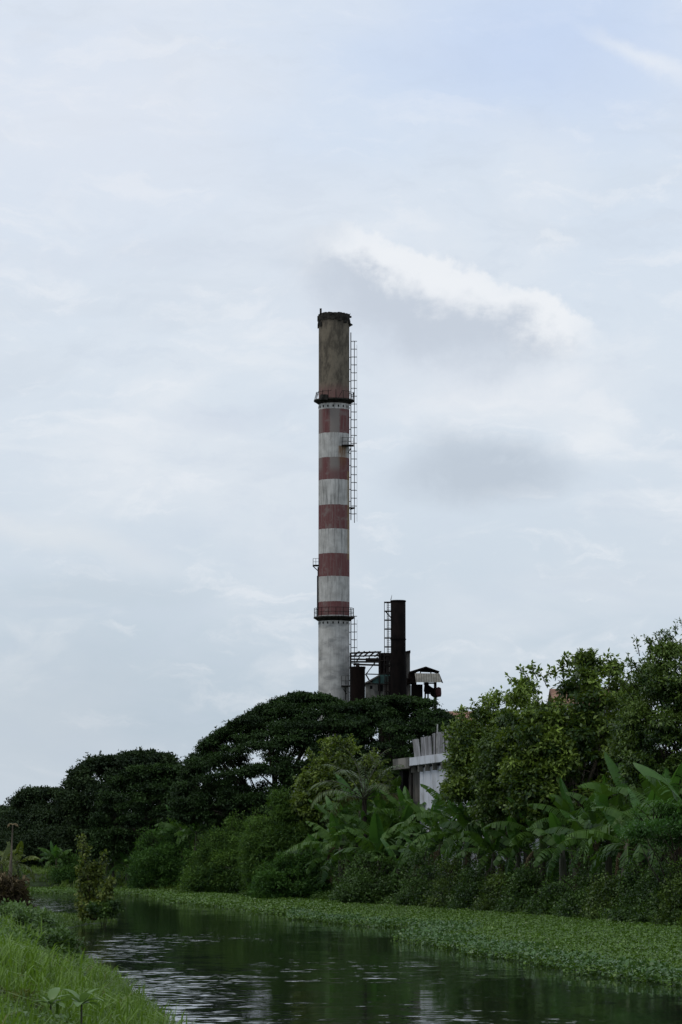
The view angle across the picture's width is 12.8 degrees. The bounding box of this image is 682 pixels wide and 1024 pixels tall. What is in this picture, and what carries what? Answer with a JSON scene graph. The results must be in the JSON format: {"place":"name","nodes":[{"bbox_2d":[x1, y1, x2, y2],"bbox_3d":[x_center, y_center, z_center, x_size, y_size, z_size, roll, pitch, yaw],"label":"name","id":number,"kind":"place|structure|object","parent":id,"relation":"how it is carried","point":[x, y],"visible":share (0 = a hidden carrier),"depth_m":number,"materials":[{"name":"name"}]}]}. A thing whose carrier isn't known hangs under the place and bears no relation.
{"place":"outdoors","nodes":[
{"label":"outdoors","id":0,"kind":"place"},
{"bbox_2d":[3,864,181,890],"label":"grass","id":1,"kind":"structure","parent":0,"point":[39,870],"depth_m":221.96,"materials":[{"name":"green plant"}]},
{"bbox_2d":[0,0,681,805],"label":"sky","id":2,"kind":"structure","parent":0,"point":[489,191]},
{"bbox_2d":[12,863,679,928],"bbox_3d":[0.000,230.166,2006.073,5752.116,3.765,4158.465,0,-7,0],"label":"ground","id":3,"kind":"structure","parent":0,"point":[38,883],"depth_m":220.68,"materials":[{"name":"soil"}]},
{"bbox_2d":[7,823,17,875],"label":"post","id":4,"kind":"object","parent":3,"relation":"on","point":[10,862],"visible":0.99,"depth_m":94.90,"materials":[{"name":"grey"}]},
{"bbox_2d":[0,841,25,874],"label":"banana plant","id":5,"kind":"object","parent":3,"relation":"on","point":[5,854],"visible":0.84,"depth_m":96.40,"materials":[{"name":"green plant"}]},
{"bbox_2d":[0,870,37,910],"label":"dry leaf heap","id":6,"kind":"object","parent":3,"relation":"on","point":[12,888],"visible":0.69,"depth_m":93.66,"materials":[{"name":"brown plant"}]},
{"bbox_2d":[0,841,39,881],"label":"banana plant","id":7,"kind":"object","parent":3,"relation":"on","point":[20,851],"visible":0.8,"depth_m":96.74,"materials":[{"name":"green plant"}]},
{"bbox_2d":[0,927,46,956],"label":"weed bush","id":8,"kind":"object","parent":3,"relation":"on","point":[14,934],"visible":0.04,"depth_m":35.51,"materials":[{"name":"green plant"}]},
{"bbox_2d":[0,898,47,932],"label":"weed bush","id":9,"kind":"object","parent":3,"relation":"on","point":[21,910],"visible":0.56,"depth_m":58.55,"materials":[{"name":"green plant"}]},
{"bbox_2d":[0,982,49,1013],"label":"weed bush","id":10,"kind":"object","parent":3,"relation":"on","point":[26,991],"visible":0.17,"depth_m":26.72,"materials":[{"name":"green plant"}]},
{"bbox_2d":[0,784,87,865],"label":"rain tree","id":11,"kind":"object","parent":3,"relation":"on","point":[30,803],"visible":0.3,"depth_m":251.24,"materials":[{"name":"green plant"}]},
{"bbox_2d":[33,906,62,930],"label":"weed bush","id":12,"kind":"object","parent":3,"relation":"on","point":[49,919],"visible":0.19,"depth_m":71.03,"materials":[{"name":"green plant"}]},
{"bbox_2d":[31,987,69,1010],"bbox_3d":[-2.476,4.326,26.182,0.336,0.470,0.316,-6,-9,40],"label":"broad leaved plant","id":13,"kind":"object","parent":3,"relation":"on","point":[51,998],"visible":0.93,"depth_m":26.22,"materials":[{"name":"green plant"}]},
{"bbox_2d":[6,920,96,967],"bbox_3d":[-3.929,5.736,39.639,1.394,0.834,2.092,0,-7,0],"label":"weed bush","id":14,"kind":"object","parent":3,"relation":"on","point":[70,943],"visible":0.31,"depth_m":40.06,"materials":[{"name":"green plant"}]},
{"bbox_2d":[38,841,72,880],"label":"banana plant","id":15,"kind":"object","parent":3,"relation":"on","point":[51,854],"visible":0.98,"depth_m":222.13,"materials":[{"name":"green plant"}]},
{"bbox_2d":[41,850,87,884],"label":"feathery bush","id":16,"kind":"object","parent":3,"relation":"on","point":[67,871],"visible":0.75,"depth_m":221.16,"materials":[{"name":"green plant"}]},
{"bbox_2d":[57,989,103,1023],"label":"broad leaved plant","id":17,"kind":"object","parent":3,"relation":"on","point":[80,999],"visible":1,"depth_m":25.18,"materials":[{"name":"green plant"}]},
{"bbox_2d":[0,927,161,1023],"bbox_3d":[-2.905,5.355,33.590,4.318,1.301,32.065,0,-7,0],"label":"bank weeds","id":18,"kind":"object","parent":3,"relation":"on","point":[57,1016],"visible":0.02,"depth_m":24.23,"materials":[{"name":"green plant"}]},
{"bbox_2d":[41,907,124,928],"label":"waterside grass","id":19,"kind":"structure","parent":3,"relation":"on","point":[70,917],"depth_m":107.19,"materials":[{"name":"green plant"}]},
{"bbox_2d":[73,834,116,922],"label":"sapling","id":20,"kind":"object","parent":3,"relation":"on","point":[89,883],"visible":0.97,"depth_m":103.69,"materials":[{"name":"green plant"}]},
{"bbox_2d":[83,899,125,925],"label":"weed bush","id":21,"kind":"object","parent":3,"relation":"on","point":[111,907],"visible":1,"depth_m":102.66,"materials":[{"name":"green plant"}]},
{"bbox_2d":[0,909,217,1023],"bbox_3d":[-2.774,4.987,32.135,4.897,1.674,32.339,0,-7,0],"label":"tall grass","id":22,"kind":"structure","parent":3,"relation":"on","point":[44,975],"depth_m":30.56,"materials":[{"name":"green plant"}]},
{"bbox_2d":[97,840,130,878],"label":"banana plant","id":23,"kind":"object","parent":3,"relation":"on","point":[111,862],"visible":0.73,"depth_m":217.32,"materials":[{"name":"green plant"}]},
{"bbox_2d":[48,746,184,866],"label":"broadleaf tree","id":24,"kind":"object","parent":3,"relation":"on","point":[76,799],"visible":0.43,"depth_m":234.08,"materials":[{"name":"green plant"}]},
{"bbox_2d":[109,848,131,884],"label":"banana plant","id":25,"kind":"object","parent":3,"relation":"on","point":[125,857],"visible":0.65,"depth_m":215.97,"materials":[{"name":"green plant"}]},
{"bbox_2d":[81,762,205,862],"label":"rain tree","id":26,"kind":"object","parent":3,"relation":"on","point":[143,782],"visible":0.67,"depth_m":217.50,"materials":[{"name":"green plant"}]},
{"bbox_2d":[0,810,306,867],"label":"undergrowth","id":27,"kind":"object","parent":3,"relation":"on","point":[4,840],"visible":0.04,"depth_m":246.16,"materials":[{"name":"green plant"}]},
{"bbox_2d":[121,822,203,888],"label":"feathery bush","id":28,"kind":"object","parent":3,"relation":"on","point":[164,861],"visible":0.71,"depth_m":207.49,"materials":[{"name":"green plant"}]},
{"bbox_2d":[154,804,202,871],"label":"banana plant","id":29,"kind":"object","parent":3,"relation":"on","point":[167,827],"visible":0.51,"depth_m":208.66,"materials":[{"name":"green plant"}]},
{"bbox_2d":[177,822,206,854],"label":"banana plant","id":30,"kind":"object","parent":3,"relation":"on","point":[188,832],"visible":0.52,"depth_m":202.94,"materials":[{"name":"green plant"}]},
{"bbox_2d":[172,807,271,893],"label":"feathery bush","id":31,"kind":"object","parent":3,"relation":"on","point":[216,852],"visible":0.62,"depth_m":183.09,"materials":[{"name":"green plant"}]},
{"bbox_2d":[161,690,367,836],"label":"rain tree","id":32,"kind":"object","parent":3,"relation":"on","point":[289,719],"visible":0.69,"depth_m":189.96,"materials":[{"name":"green plant"}]},
{"bbox_2d":[235,784,336,896],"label":"feathery bush","id":33,"kind":"object","parent":3,"relation":"on","point":[262,839],"visible":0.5,"depth_m":165.61,"materials":[{"name":"green plant"}]},
{"bbox_2d":[242,846,336,899],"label":"feathery bush","id":34,"kind":"object","parent":3,"relation":"on","point":[272,880],"visible":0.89,"depth_m":155.98,"materials":[{"name":"green plant"}]},
{"bbox_2d":[285,829,345,886],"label":"banana plant","id":35,"kind":"object","parent":3,"relation":"on","point":[318,855],"visible":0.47,"depth_m":156.13,"materials":[{"name":"green plant"}]},
{"bbox_2d":[284,812,376,886],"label":"banana plant","id":36,"kind":"object","parent":3,"relation":"on","point":[326,835],"visible":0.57,"depth_m":153.13,"materials":[{"name":"green plant"}]},
{"bbox_2d":[303,795,360,863],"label":"banana plant","id":37,"kind":"object","parent":3,"relation":"on","point":[318,807],"visible":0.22,"depth_m":156.18,"materials":[{"name":"green plant"}]},
{"bbox_2d":[313,308,356,736],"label":"striped chimney","id":38,"kind":"object","parent":3,"relation":"on","point":[334,617],"visible":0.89,"depth_m":381.10,"materials":[{"name":"concrete"}]},
{"bbox_2d":[288,733,394,829],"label":"broadleaf tree","id":39,"kind":"object","parent":3,"relation":"on","point":[309,778],"visible":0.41,"depth_m":164.30,"materials":[{"name":"green plant"}]},
{"bbox_2d":[325,858,375,900],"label":"bank shrub","id":40,"kind":"object","parent":3,"relation":"on","point":[332,893],"visible":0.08,"depth_m":146.96,"materials":[{"name":"green plant"}]},
{"bbox_2d":[320,773,386,824],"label":"banana plant","id":41,"kind":"object","parent":3,"relation":"on","point":[340,779],"visible":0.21,"depth_m":156.44,"materials":[{"name":"green plant"}]},
{"bbox_2d":[321,816,389,870],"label":"banana plant","id":42,"kind":"object","parent":3,"relation":"on","point":[337,843],"visible":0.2,"depth_m":152.06,"materials":[{"name":"green plant"}]},
{"bbox_2d":[309,745,403,869],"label":"coconut palm","id":43,"kind":"object","parent":3,"relation":"on","point":[366,790],"visible":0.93,"depth_m":151.25,"materials":[{"name":"green plant"}]},
{"bbox_2d":[350,663,365,747],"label":"steel tank","id":44,"kind":"object","parent":3,"relation":"on","point":[357,681],"visible":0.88,"depth_m":365.31,"materials":[{"name":"black metal"}]},
{"bbox_2d":[334,807,386,869],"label":"banana plant","id":45,"kind":"object","parent":3,"relation":"on","point":[341,826],"visible":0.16,"depth_m":151.18,"materials":[{"name":"green plant"}]},
{"bbox_2d":[350,651,381,749],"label":"roof frame","id":46,"kind":"object","parent":3,"relation":"on","point":[373,660],"visible":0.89,"depth_m":374.27,"materials":[{"name":"black metal"}]},
{"bbox_2d":[333,775,400,844],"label":"banana plant","id":47,"kind":"object","parent":3,"relation":"on","point":[390,804],"visible":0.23,"depth_m":152.61,"materials":[{"name":"green plant"}]},
{"bbox_2d":[329,851,410,903],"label":"feathery bush","id":48,"kind":"object","parent":3,"relation":"on","point":[353,885],"visible":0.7,"depth_m":143.62,"materials":[{"name":"green plant"}]},
{"bbox_2d":[329,812,418,881],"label":"banana plant","id":49,"kind":"object","parent":3,"relation":"on","point":[375,831],"visible":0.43,"depth_m":147.25,"materials":[{"name":"green plant"}]},
{"bbox_2d":[334,792,414,875],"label":"banana plant","id":50,"kind":"object","parent":3,"relation":"on","point":[362,825],"visible":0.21,"depth_m":148.84,"materials":[{"name":"green plant"}]},
{"bbox_2d":[365,674,389,698],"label":"factory shed","id":51,"kind":"structure","parent":3,"relation":"on","point":[374,686],"depth_m":369.92,"materials":[{"name":"metal"}]},
{"bbox_2d":[319,693,457,810],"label":"rain tree","id":52,"kind":"object","parent":3,"relation":"on","point":[419,719],"visible":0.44,"depth_m":190.48,"materials":[{"name":"green plant"}]},
{"bbox_2d":[361,838,425,887],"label":"banana plant","id":53,"kind":"object","parent":3,"relation":"on","point":[385,843],"visible":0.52,"depth_m":144.58,"materials":[{"name":"green plant"}]},
{"bbox_2d":[384,596,406,758],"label":"steel stack","id":54,"kind":"object","parent":3,"relation":"on","point":[398,677],"visible":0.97,"depth_m":367.90,"materials":[{"name":"black metal"}]},
{"bbox_2d":[380,650,410,757],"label":"boiler house","id":55,"kind":"structure","parent":3,"relation":"on","point":[382,666],"depth_m":378.24,"materials":[{"name":"black metal"}]},
{"bbox_2d":[373,799,418,868],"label":"banana plant","id":56,"kind":"object","parent":3,"relation":"on","point":[407,812],"visible":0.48,"depth_m":147.65,"materials":[{"name":"green plant"}]},
{"bbox_2d":[375,786,426,873],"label":"banana plant","id":57,"kind":"object","parent":3,"relation":"on","point":[401,797],"visible":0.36,"depth_m":148.18,"materials":[{"name":"green plant"}]},
{"bbox_2d":[384,829,435,887],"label":"banana plant","id":58,"kind":"object","parent":3,"relation":"on","point":[402,856],"visible":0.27,"depth_m":142.82,"materials":[{"name":"green plant"}]},
{"bbox_2d":[388,793,445,878],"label":"banana plant","id":59,"kind":"object","parent":3,"relation":"on","point":[415,827],"visible":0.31,"depth_m":143.15,"materials":[{"name":"green plant"}]},
{"bbox_2d":[398,835,441,890],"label":"banana plant","id":60,"kind":"object","parent":3,"relation":"on","point":[411,848],"visible":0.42,"depth_m":140.11,"materials":[{"name":"green plant"}]},
{"bbox_2d":[389,842,451,905],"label":"bank shrub","id":61,"kind":"object","parent":3,"relation":"on","point":[402,899],"visible":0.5,"depth_m":136.05,"materials":[{"name":"green plant"}]},
{"bbox_2d":[405,815,463,868],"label":"banana plant","id":62,"kind":"object","parent":3,"relation":"on","point":[432,828],"visible":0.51,"depth_m":139.24,"materials":[{"name":"green plant"}]},
{"bbox_2d":[401,784,470,873],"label":"banana plant","id":63,"kind":"object","parent":3,"relation":"on","point":[448,810],"visible":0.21,"depth_m":139.27,"materials":[{"name":"green plant"}]},
{"bbox_2d":[418,854,469,907],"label":"bank shrub","id":64,"kind":"object","parent":3,"relation":"on","point":[436,897],"visible":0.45,"depth_m":131.72,"materials":[{"name":"green plant"}]},
{"bbox_2d":[410,803,499,876],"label":"banana plant","id":65,"kind":"object","parent":3,"relation":"on","point":[442,819],"visible":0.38,"depth_m":133.83,"materials":[{"name":"green plant"}]},
{"bbox_2d":[443,846,501,910],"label":"bank shrub","id":66,"kind":"object","parent":3,"relation":"on","point":[466,889],"visible":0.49,"depth_m":126.69,"materials":[{"name":"green plant"}]},
{"bbox_2d":[438,804,506,876],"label":"banana plant","id":67,"kind":"object","parent":3,"relation":"on","point":[463,819],"visible":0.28,"depth_m":132.07,"materials":[{"name":"green plant"}]},
{"bbox_2d":[281,838,681,925],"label":"creepers","id":68,"kind":"object","parent":3,"relation":"on","point":[325,893],"visible":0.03,"depth_m":124.53,"materials":[{"name":"green plant"}]},
{"bbox_2d":[455,822,522,890],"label":"banana plant","id":69,"kind":"object","parent":3,"relation":"on","point":[488,844],"visible":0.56,"depth_m":128.13,"materials":[{"name":"green plant"}]},
{"bbox_2d":[436,685,542,875],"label":"broadleaf tree","id":70,"kind":"object","parent":3,"relation":"on","point":[462,731],"visible":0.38,"depth_m":131.01,"materials":[{"name":"green plant"}]},
{"bbox_2d":[466,863,516,910],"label":"bank shrub","id":71,"kind":"object","parent":3,"relation":"on","point":[485,901],"visible":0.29,"depth_m":124.03,"materials":[{"name":"green plant"}]},
{"bbox_2d":[304,881,681,926],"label":"bank grass","id":72,"kind":"structure","parent":3,"relation":"on","point":[547,910],"depth_m":105.86,"materials":[{"name":"green plant"}]},
{"bbox_2d":[443,794,545,885],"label":"banana plant","id":73,"kind":"object","parent":3,"relation":"on","point":[468,827],"visible":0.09,"depth_m":131.43,"materials":[{"name":"green plant"}]},
{"bbox_2d":[393,724,601,873],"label":"white building","id":74,"kind":"structure","parent":3,"relation":"on","point":[423,767],"depth_m":147.38,"materials":[{"name":"concrete"}]},
{"bbox_2d":[400,770,407,796],"bbox_3d":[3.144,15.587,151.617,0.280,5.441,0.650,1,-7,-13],"label":"doorway","id":75,"kind":"structure","parent":74,"relation":"in","point":[404,774],"depth_m":151.59,"materials":[{"name":"black"}]},
{"bbox_2d":[474,781,546,867],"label":"banana plant","id":76,"kind":"object","parent":3,"relation":"on","point":[525,855],"visible":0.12,"depth_m":127.65,"materials":[{"name":"green plant"}]},
{"bbox_2d":[483,816,551,883],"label":"banana plant","id":77,"kind":"object","parent":3,"relation":"on","point":[507,841],"visible":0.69,"depth_m":124.71,"materials":[{"name":"green plant"}]},
{"bbox_2d":[490,860,553,912],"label":"bank shrub","id":78,"kind":"object","parent":3,"relation":"on","point":[526,880],"visible":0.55,"depth_m":120.13,"materials":[{"name":"green plant"}]},
{"bbox_2d":[481,785,582,885],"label":"banana plant","id":79,"kind":"object","parent":3,"relation":"on","point":[518,840],"visible":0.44,"depth_m":123.04,"materials":[{"name":"green plant"}]},
{"bbox_2d":[521,875,580,914],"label":"bank shrub","id":80,"kind":"object","parent":3,"relation":"on","point":[545,895],"visible":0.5,"depth_m":115.21,"materials":[{"name":"green plant"}]},
{"bbox_2d":[458,708,658,866],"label":"broadleaf tree","id":81,"kind":"object","parent":3,"relation":"on","point":[484,768],"visible":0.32,"depth_m":126.28,"materials":[{"name":"green plant"}]},
{"bbox_2d":[526,812,599,891],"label":"banana plant","id":82,"kind":"object","parent":3,"relation":"on","point":[554,821],"visible":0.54,"depth_m":117.77,"materials":[{"name":"green plant"}]},
{"bbox_2d":[490,647,644,881],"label":"teak tree","id":83,"kind":"object","parent":3,"relation":"on","point":[541,743],"visible":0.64,"depth_m":121.81,"materials":[{"name":"green plant"}]},
{"bbox_2d":[527,777,619,889],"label":"banana plant","id":84,"kind":"object","parent":3,"relation":"on","point":[565,803],"visible":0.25,"depth_m":119.37,"materials":[{"name":"green plant"}]},
{"bbox_2d":[548,847,603,916],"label":"bank shrub","id":85,"kind":"object","parent":3,"relation":"on","point":[567,906],"visible":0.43,"depth_m":111.56,"materials":[{"name":"green plant"}]},
{"bbox_2d":[547,689,619,716],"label":"warehouse","id":86,"kind":"structure","parent":3,"relation":"on","point":[552,692],"depth_m":148.94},
{"bbox_2d":[544,803,627,887],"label":"banana plant","id":87,"kind":"object","parent":3,"relation":"on","point":[576,825],"visible":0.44,"depth_m":114.18,"materials":[{"name":"green plant"}]},
{"bbox_2d":[570,869,624,919],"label":"bank shrub","id":88,"kind":"object","parent":3,"relation":"on","point":[603,891],"visible":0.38,"depth_m":107.07,"materials":[{"name":"green plant"}]},
{"bbox_2d":[565,775,636,885],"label":"banana plant","id":89,"kind":"object","parent":3,"relation":"on","point":[593,816],"visible":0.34,"depth_m":114.10,"materials":[{"name":"green plant"}]},
{"bbox_2d":[565,799,650,879],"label":"banana plant","id":90,"kind":"object","parent":3,"relation":"on","point":[599,858],"visible":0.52,"depth_m":109.36,"materials":[{"name":"green plant"}]},
{"bbox_2d":[602,857,655,921],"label":"bank shrub","id":91,"kind":"object","parent":3,"relation":"on","point":[625,890],"visible":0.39,"depth_m":103.59,"materials":[{"name":"green plant"}]},
{"bbox_2d":[578,753,681,879],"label":"banana plant","id":92,"kind":"object","parent":3,"relation":"on","point":[614,770],"visible":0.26,"depth_m":111.11,"materials":[{"name":"green plant"}]},
{"bbox_2d":[591,787,680,878],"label":"banana plant","id":93,"kind":"object","parent":3,"relation":"on","point":[616,813],"visible":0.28,"depth_m":106.36,"materials":[{"name":"green plant"}]},
{"bbox_2d":[600,617,681,809],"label":"broadleaf tree","id":94,"kind":"object","parent":3,"relation":"on","point":[635,738],"visible":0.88,"depth_m":111.13,"materials":[{"name":"green plant"}]},
{"bbox_2d":[608,763,681,867],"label":"banana plant","id":95,"kind":"object","parent":3,"relation":"on","point":[644,784],"visible":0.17,"depth_m":107.89,"materials":[{"name":"green plant"}]},
{"bbox_2d":[611,797,681,891],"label":"feathery bush","id":96,"kind":"object","parent":3,"relation":"on","point":[650,829],"visible":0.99,"depth_m":98.12,"materials":[{"name":"green plant"}]},
{"bbox_2d":[620,762,681,865],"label":"banana plant","id":97,"kind":"object","parent":3,"relation":"on","point":[666,790],"visible":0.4,"depth_m":102.64,"materials":[{"name":"green plant"}]},
{"bbox_2d":[625,845,681,923],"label":"bank shrub","id":98,"kind":"object","parent":3,"relation":"on","point":[648,881],"visible":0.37,"depth_m":100.65,"materials":[{"name":"green plant"}]},
{"bbox_2d":[650,857,681,925],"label":"bank shrub","id":99,"kind":"object","parent":3,"relation":"on","point":[671,899],"visible":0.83,"depth_m":97.14,"materials":[{"name":"green plant"}]},
{"bbox_2d":[22,893,681,1023],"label":"river water","id":100,"kind":"structure","parent":0,"point":[213,965],"depth_m":57.48,"materials":[{"name":"green liquid"}]},
{"bbox_2d":[29,886,342,913],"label":"water hyacinth","id":101,"kind":"object","parent":100,"relation":"on","point":[279,905],"visible":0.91,"depth_m":151.34,"materials":[{"name":"green plant"}]},
{"bbox_2d":[285,901,681,985],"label":"water hyacinth","id":102,"kind":"object","parent":100,"relation":"on","point":[653,935],"visible":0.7,"depth_m":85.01,"materials":[{"name":"green plant"}]},
{"bbox_2d":[407,666,442,708],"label":"conveyor house","id":103,"kind":"structure","parent":0,"point":[415,689],"depth_m":371.89,"materials":[{"name":"black metal"}]},
{"bbox_2d":[461,856,659,921],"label":"bank grass","id":104,"kind":"structure","parent":0,"point":[600,913],"depth_m":105.75,"materials":[{"name":"green plant"}]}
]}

